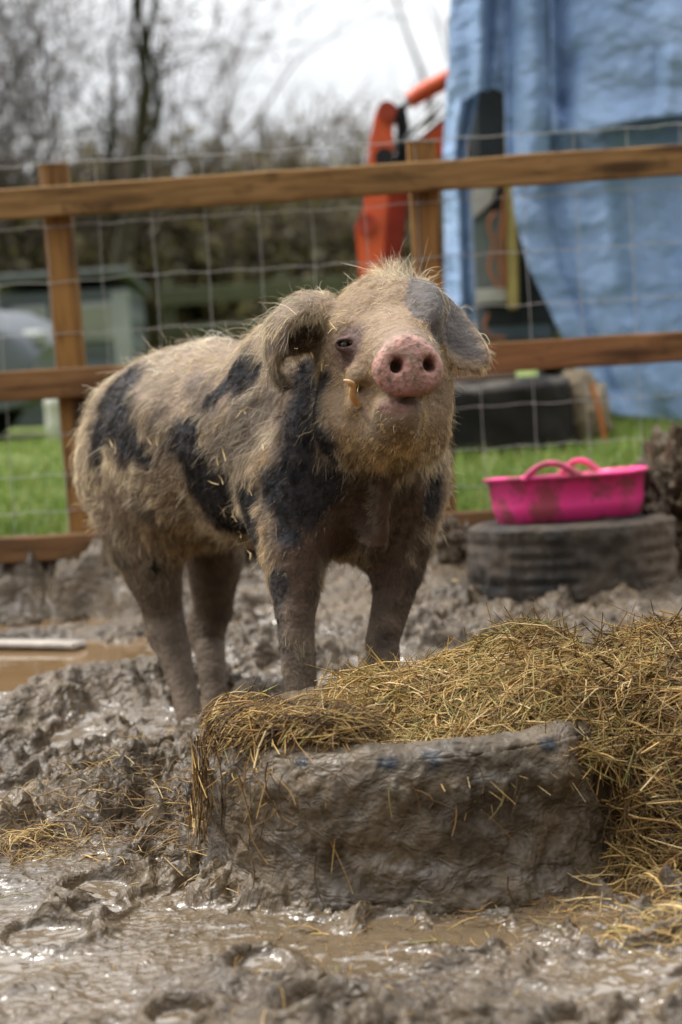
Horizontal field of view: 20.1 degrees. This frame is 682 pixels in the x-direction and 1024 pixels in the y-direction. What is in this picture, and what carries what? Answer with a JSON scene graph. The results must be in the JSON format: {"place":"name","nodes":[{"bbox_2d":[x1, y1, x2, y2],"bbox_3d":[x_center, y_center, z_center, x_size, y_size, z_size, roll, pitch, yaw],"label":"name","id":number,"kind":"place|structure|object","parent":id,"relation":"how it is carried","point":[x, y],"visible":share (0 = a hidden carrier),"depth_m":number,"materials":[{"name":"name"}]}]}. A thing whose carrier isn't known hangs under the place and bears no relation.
{"place":"outdoors","nodes":[
{"label":"outdoors","id":0,"kind":"place"},
{"bbox_2d":[0,0,449,179],"label":"sky","id":1,"kind":"structure","parent":0,"point":[381,53],"materials":[{"name":"white"}]},
{"bbox_2d":[0,370,681,1023],"bbox_3d":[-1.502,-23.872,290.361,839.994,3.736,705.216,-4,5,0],"label":"ground","id":2,"kind":"structure","parent":0,"point":[66,710],"depth_m":3.07,"materials":[{"name":"brown soil"}]},
{"bbox_2d":[1,615,42,626],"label":"mud clod","id":3,"kind":"object","parent":2,"relation":"on","point":[20,620],"visible":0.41,"depth_m":5.73,"materials":[{"name":"soil"}]},
{"bbox_2d":[0,310,54,434],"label":"parked car","id":4,"kind":"object","parent":2,"relation":"on","point":[25,353],"visible":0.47,"depth_m":11.54,"materials":[{"name":"silver metal"}]},
{"bbox_2d":[44,399,60,445],"bbox_3d":[-1.605,-0.521,10.790,0.116,0.300,0.116,-4,5,0],"label":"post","id":5,"kind":"object","parent":2,"relation":"on","point":[52,425],"visible":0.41,"depth_m":10.74,"materials":[{"name":"white plastic"}]},
{"bbox_2d":[56,609,89,622],"bbox_3d":[-0.803,0.340,5.760,0.106,0.094,0.119,-1,5,32],"label":"mud clod","id":6,"kind":"object","parent":2,"relation":"on","point":[71,615],"visible":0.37,"depth_m":5.73,"materials":[{"name":"soil"}]},
{"bbox_2d":[0,267,150,427],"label":"shed","id":7,"kind":"structure","parent":2,"relation":"on","point":[124,296],"depth_m":13.91,"materials":[{"name":"paint"}]},
{"bbox_2d":[11,305,47,320],"bbox_3d":[-2.249,-1.351,13.907,0.260,0.280,0.047,-4,5,0],"label":"window","id":8,"kind":"structure","parent":7,"relation":"in","point":[41,311],"depth_m":13.88,"materials":[{"name":"glass"}]},
{"bbox_2d":[81,301,115,340],"bbox_3d":[-1.788,-1.380,13.907,0.300,0.280,0.047,-4,5,0],"label":"window","id":9,"kind":"structure","parent":7,"relation":"in","point":[93,313],"depth_m":13.89,"materials":[{"name":"glass"}]},
{"bbox_2d":[0,617,154,691],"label":"puddle","id":10,"kind":"object","parent":2,"relation":"on","point":[19,666],"visible":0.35,"depth_m":5.03,"materials":[{"name":"liquid"}]},
{"bbox_2d":[0,637,86,650],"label":"plank","id":11,"kind":"object","parent":10,"relation":"on","point":[41,643],"visible":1,"depth_m":5.17,"materials":[{"name":"beige wood"}]},
{"bbox_2d":[1,76,168,241],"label":"shrub","id":12,"kind":"object","parent":2,"relation":"on","point":[71,146],"visible":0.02,"depth_m":26.48,"materials":[{"name":"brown plant"}]},
{"bbox_2d":[29,145,142,233],"bbox_3d":[-3.705,-2.870,23.429,3.000,3.396,2.337,-3,5,12],"label":"bare tree","id":13,"kind":"object","parent":2,"relation":"on","point":[93,146],"visible":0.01,"depth_m":22.71,"materials":[{"name":"grey plant"}]},
{"bbox_2d":[3,134,201,273],"bbox_3d":[-4.978,-2.432,20.041,7.297,3.031,4.051,-4,5,0],"label":"shrub","id":14,"kind":"object","parent":2,"relation":"on","point":[87,148],"visible":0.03,"depth_m":19.27,"materials":[{"name":"brown plant"}]},
{"bbox_2d":[0,114,246,353],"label":"shrub","id":15,"kind":"object","parent":2,"relation":"on","point":[93,251],"visible":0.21,"depth_m":18.36,"materials":[{"name":"green plant"}]},
{"bbox_2d":[15,0,260,269],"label":"bare tree","id":16,"kind":"object","parent":2,"relation":"on","point":[122,233],"visible":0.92,"depth_m":15.75,"materials":[{"name":"grey plant"}]},
{"bbox_2d":[0,0,279,231],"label":"bare tree","id":17,"kind":"object","parent":2,"relation":"on","point":[7,90],"visible":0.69,"depth_m":17.00,"materials":[{"name":"grey plant"}]},
{"bbox_2d":[0,0,330,273],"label":"bare tree","id":18,"kind":"object","parent":2,"relation":"on","point":[17,234],"visible":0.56,"depth_m":17.53,"materials":[{"name":"grey plant"}]},
{"bbox_2d":[0,122,340,349],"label":"shrub","id":19,"kind":"object","parent":2,"relation":"on","point":[186,276],"visible":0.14,"depth_m":18.73,"materials":[{"name":"green plant"}]},
{"bbox_2d":[0,86,371,221],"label":"shrub","id":20,"kind":"object","parent":2,"relation":"on","point":[120,146],"visible":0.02,"depth_m":25.35,"materials":[{"name":"brown plant"}]},
{"bbox_2d":[12,65,395,215],"bbox_3d":[-2.131,-3.973,26.821,7.940,4.483,4.897,-4,5,0],"label":"shrub","id":21,"kind":"object","parent":2,"relation":"on","point":[303,131],"visible":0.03,"depth_m":26.63,"materials":[{"name":"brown plant"}]},
{"bbox_2d":[58,66,444,218],"bbox_3d":[-0.820,-3.765,25.942,8.109,3.964,4.856,-4,5,0],"label":"shrub","id":22,"kind":"object","parent":2,"relation":"on","point":[339,143],"visible":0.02,"depth_m":24.97,"materials":[{"name":"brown plant"}]},
{"bbox_2d":[74,107,443,341],"bbox_3d":[-0.614,-2.713,19.902,4.933,2.865,4.648,-7,6,-36],"label":"shrub","id":23,"kind":"object","parent":2,"relation":"on","point":[342,234],"visible":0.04,"depth_m":19.07,"materials":[{"name":"green plant"}]},
{"bbox_2d":[99,0,441,210],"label":"bare tree","id":24,"kind":"object","parent":2,"relation":"on","point":[226,121],"visible":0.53,"depth_m":22.21,"materials":[{"name":"grey plant"}]},
{"bbox_2d":[64,240,498,725],"bbox_3d":[-0.155,0.045,4.108,0.919,1.040,1.299,-4,5,0],"label":"pig","id":25,"kind":"object","parent":2,"relation":"on","point":[339,469],"visible":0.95,"depth_m":3.90},
{"bbox_2d":[106,310,358,559],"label":"straw bits","id":26,"kind":"object","parent":25,"relation":"on","point":[236,417],"visible":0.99,"depth_m":3.93,"materials":[{"name":"beige plant"}]},
{"bbox_2d":[167,93,443,211],"bbox_3d":[1.057,-4.036,27.759,8.215,3.906,5.890,-4,5,0],"label":"shrub","id":27,"kind":"object","parent":2,"relation":"on","point":[356,119],"depth_m":26.45,"materials":[{"name":"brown plant"}]},
{"bbox_2d":[117,129,506,342],"bbox_3d":[0.328,-2.478,18.767,5.110,2.507,4.275,-4,5,0],"label":"shrub","id":28,"kind":"object","parent":2,"relation":"on","point":[324,249],"visible":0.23,"depth_m":18.30,"materials":[{"name":"green plant"}]},
{"bbox_2d":[159,269,488,348],"bbox_3d":[-0.122,-1.400,15.580,2.689,1.137,0.189,-4,5,0],"label":"field fence","id":29,"kind":"object","parent":2,"relation":"on","point":[171,297],"visible":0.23,"depth_m":15.48,"materials":[{"name":"grey metal"}]},
{"bbox_2d":[0,122,681,563],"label":"wooden fence","id":30,"kind":"object","parent":2,"relation":"on","point":[56,200],"visible":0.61,"depth_m":5.95,"materials":[{"name":"wood"}]},
{"bbox_2d":[0,577,681,1023],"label":"scattered straw","id":31,"kind":"object","parent":2,"relation":"on","point":[14,837],"visible":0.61,"depth_m":3.43,"materials":[{"name":"beige plant"}]},
{"bbox_2d":[228,142,561,341],"bbox_3d":[1.068,-2.802,20.953,6.737,2.551,3.789,-4,5,0],"label":"shrub","id":32,"kind":"object","parent":2,"relation":"on","point":[556,334],"depth_m":20.34,"materials":[{"name":"brown plant"}]},
{"bbox_2d":[195,685,613,914],"bbox_3d":[0.128,0.489,3.365,0.828,0.310,0.794,-4,5,0],"label":"tyre","id":33,"kind":"object","parent":2,"relation":"on","point":[403,857],"visible":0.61,"depth_m":3.02,"materials":[{"name":"grey rubber"}]},
{"bbox_2d":[184,597,681,908],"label":"hay","id":34,"kind":"object","parent":33,"relation":"on","point":[522,673],"visible":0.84,"depth_m":3.18},
{"bbox_2d":[394,0,448,125],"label":"bare tree","id":35,"kind":"object","parent":2,"relation":"on","point":[430,119],"visible":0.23,"depth_m":24.20,"materials":[{"name":"grey plant"}]},
{"bbox_2d":[433,514,465,563],"bbox_3d":[0.320,0.091,5.749,0.131,0.174,0.129,-4,5,0],"label":"mud clod","id":36,"kind":"object","parent":2,"relation":"on","point":[448,552],"visible":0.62,"depth_m":5.70,"materials":[{"name":"soil"}]},
{"bbox_2d":[457,540,466,559],"bbox_3d":[0.386,0.109,5.744,0.113,0.085,0.121,0,6,41],"label":"mud clod","id":37,"kind":"object","parent":2,"relation":"on","point":[462,548],"visible":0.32,"depth_m":5.70,"materials":[{"name":"soil"}]},
{"bbox_2d":[356,17,668,423],"bbox_3d":[1.139,-1.516,9.589,2.165,2.176,1.452,-4,5,0],"label":"excavator","id":38,"kind":"object","parent":2,"relation":"on","point":[501,278],"visible":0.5,"depth_m":8.99,"materials":[{"name":"orange paint"}]},
{"bbox_2d":[443,0,681,420],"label":"tarpaulin","id":39,"kind":"object","parent":38,"relation":"on","point":[547,66],"visible":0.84,"depth_m":8.37,"materials":[{"name":"blue plastic"}]},
{"bbox_2d":[452,376,577,461],"bbox_3d":[0.545,-0.377,7.978,0.868,0.318,0.843,-5,6,0],"label":"tyre","id":40,"kind":"object","parent":2,"relation":"on","point":[508,425],"visible":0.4,"depth_m":7.59,"materials":[{"name":"black rubber"}]},
{"bbox_2d":[453,371,515,382],"bbox_3d":[0.533,-0.546,7.767,0.343,0.035,0.120,-4,5,0],"label":"plank","id":41,"kind":"object","parent":40,"relation":"on","point":[490,377],"visible":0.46,"depth_m":7.71,"materials":[{"name":"brown wood"}]},
{"bbox_2d":[466,512,678,601],"bbox_3d":[0.655,0.127,5.473,0.599,0.235,0.605,-4,5,0],"label":"tyre","id":42,"kind":"object","parent":2,"relation":"on","point":[586,559],"visible":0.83,"depth_m":5.23,"materials":[{"name":"rubber"}]},
{"bbox_2d":[483,458,648,524],"bbox_3d":[0.642,-0.065,5.463,0.472,0.195,0.470,-4,5,0],"label":"tub","id":43,"kind":"object","parent":42,"relation":"on","point":[573,494],"visible":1,"depth_m":5.28,"materials":[{"name":"pink plastic"}]},
{"bbox_2d":[562,368,612,448],"bbox_3d":[1.000,-0.400,7.981,0.252,0.409,0.257,-4,5,0],"label":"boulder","id":44,"kind":"object","parent":2,"relation":"on","point":[579,383],"visible":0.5,"depth_m":7.88,"materials":[{"name":"stone"}]},
{"bbox_2d":[589,383,606,448],"bbox_3d":[1.044,-0.362,7.746,0.078,0.316,0.030,-7,6,-36],"label":"rope","id":45,"kind":"object","parent":2,"relation":"on","point":[599,411],"visible":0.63,"depth_m":7.73,"materials":[{"name":"orange metal"}]},
{"bbox_2d":[633,420,681,569],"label":"earth heap","id":46,"kind":"object","parent":2,"relation":"on","point":[661,459],"visible":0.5,"depth_m":5.52,"materials":[{"name":"soil"}]},
{"bbox_2d":[0,406,681,536],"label":"grass","id":47,"kind":"structure","parent":0,"point":[615,453],"depth_m":7.14,"materials":[{"name":"green plant"}]}
]}

